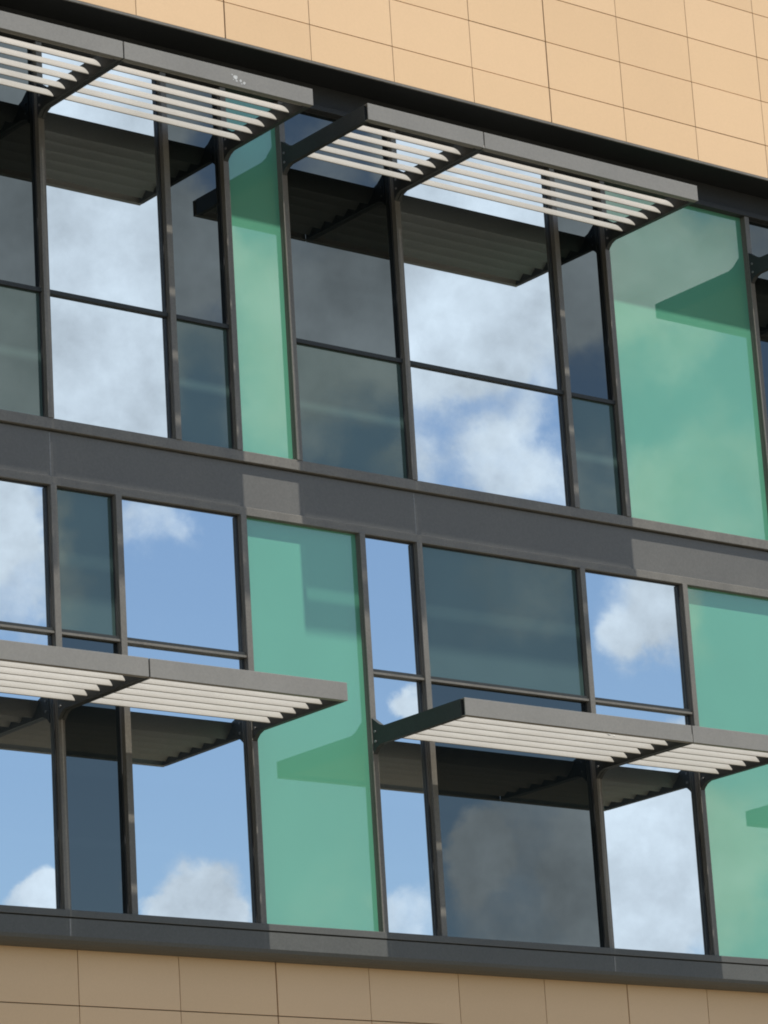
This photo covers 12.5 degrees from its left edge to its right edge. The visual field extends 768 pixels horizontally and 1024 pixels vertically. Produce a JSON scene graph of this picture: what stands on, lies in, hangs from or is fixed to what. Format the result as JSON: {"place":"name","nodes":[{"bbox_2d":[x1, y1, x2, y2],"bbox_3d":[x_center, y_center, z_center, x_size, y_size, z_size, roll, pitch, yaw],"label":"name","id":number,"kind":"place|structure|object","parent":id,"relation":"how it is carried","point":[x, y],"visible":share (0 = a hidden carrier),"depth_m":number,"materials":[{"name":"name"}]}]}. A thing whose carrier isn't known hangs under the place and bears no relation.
{"place":"outdoors","nodes":[
{"label":"outdoors","id":0,"kind":"place"},
{"bbox_2d":[0,0,767,1023],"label":"office building","id":1,"kind":"structure","parent":0,"point":[376,446],"depth_m":28.95,"materials":[{"name":"metal"}]},
{"bbox_2d":[0,35,44,416],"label":"window","id":2,"kind":"structure","parent":1,"relation":"in","point":[21,349],"depth_m":27.35,"materials":[{"name":"grey glass"}]},
{"bbox_2d":[0,478,60,908],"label":"window","id":3,"kind":"structure","parent":1,"relation":"in","point":[29,822],"depth_m":26.24,"materials":[{"name":"clear glass"}]},
{"bbox_2d":[57,487,128,913],"bbox_3d":[-2.242,1.425,26.667,0.544,3.302,0.095,9,-21,-37],"label":"window","id":4,"kind":"structure","parent":1,"relation":"in","point":[93,734],"depth_m":26.64,"materials":[{"name":"grey glass"}]},
{"bbox_2d":[41,45,172,438],"bbox_3d":[-2.234,-2.146,27.911,1.144,3.155,0.080,9,-21,-37],"label":"window","id":5,"kind":"structure","parent":1,"relation":"in","point":[109,326],"depth_m":27.86,"materials":[{"name":"clear glass"}]},
{"bbox_2d":[0,11,312,161],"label":"sunshade","id":6,"kind":"object","parent":1,"relation":"attached to","point":[111,54],"visible":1,"depth_m":27.49,"materials":[{"name":"metal"}]},
{"bbox_2d":[0,640,347,740],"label":"sunshade","id":7,"kind":"object","parent":1,"relation":"attached to","point":[69,679],"visible":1,"depth_m":26.04,"materials":[{"name":"metal"}]},
{"bbox_2d":[122,498,256,922],"bbox_3d":[-1.534,1.541,27.211,1.144,3.302,0.095,9,-21,-37],"label":"window","id":8,"kind":"structure","parent":1,"relation":"in","point":[192,784],"depth_m":27.20,"materials":[{"name":"blue glass"}]},
{"bbox_2d":[165,76,233,448],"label":"window","id":9,"kind":"structure","parent":1,"relation":"in","point":[194,159],"depth_m":28.42,"materials":[{"name":"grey glass"}]},
{"bbox_2d":[284,110,408,478],"bbox_3d":[-0.347,-1.838,29.361,1.144,3.155,0.080,9,-21,-37],"label":"window","id":10,"kind":"structure","parent":1,"relation":"in","point":[351,394],"depth_m":29.32,"materials":[{"name":"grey glass"}]},
{"bbox_2d":[365,536,437,935],"bbox_3d":[0.117,1.810,28.480,0.544,3.302,0.095,9,-21,-37],"label":"window","id":11,"kind":"structure","parent":1,"relation":"in","point":[398,677],"depth_m":28.48,"materials":[{"name":"clear glass"}]},
{"bbox_2d":[396,133,571,506],"bbox_3d":[0.833,-1.646,30.267,1.744,3.155,0.080,9,-21,-37],"label":"window","id":12,"kind":"structure","parent":1,"relation":"in","point":[487,392],"depth_m":30.22,"materials":[{"name":"clear glass"}]},
{"bbox_2d":[281,103,697,249],"bbox_3d":[0.941,-2.873,29.891,3.660,0.298,1.178,9,-21,-37],"label":"sunshade","id":13,"kind":"object","parent":1,"relation":"attached to","point":[469,143],"visible":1,"depth_m":29.64,"materials":[{"name":"metal"}]},
{"bbox_2d":[422,545,605,947],"bbox_3d":[1.061,1.963,29.205,1.744,3.302,0.095,9,-21,-37],"label":"window","id":14,"kind":"structure","parent":1,"relation":"in","point":[520,855],"depth_m":29.19,"materials":[{"name":"grey glass"}]},
{"bbox_2d":[372,697,767,789],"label":"sunshade","id":15,"kind":"object","parent":1,"relation":"attached to","point":[606,743],"visible":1,"depth_m":28.57,"materials":[{"name":"metal"}]},
{"bbox_2d":[554,172,622,515],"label":"window","id":16,"kind":"structure","parent":1,"relation":"in","point":[593,402],"depth_m":30.96,"materials":[{"name":"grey glass"}]},
{"bbox_2d":[585,570,710,954],"bbox_3d":[2.241,2.156,30.111,1.144,3.302,0.095,9,-21,-37],"label":"window","id":17,"kind":"structure","parent":1,"relation":"in","point":[652,827],"depth_m":30.11,"materials":[{"name":"clear glass"}]},
{"bbox_2d":[748,253,767,283],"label":"sunshade","id":18,"kind":"object","parent":1,"relation":"attached to","point":[758,266],"visible":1,"depth_m":32.42,"materials":[{"name":"metal"}]},
{"bbox_2d":[749,220,767,417],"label":"window","id":19,"kind":"structure","parent":1,"relation":"in","point":[758,231],"depth_m":32.60,"materials":[{"name":"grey glass"}]}
]}

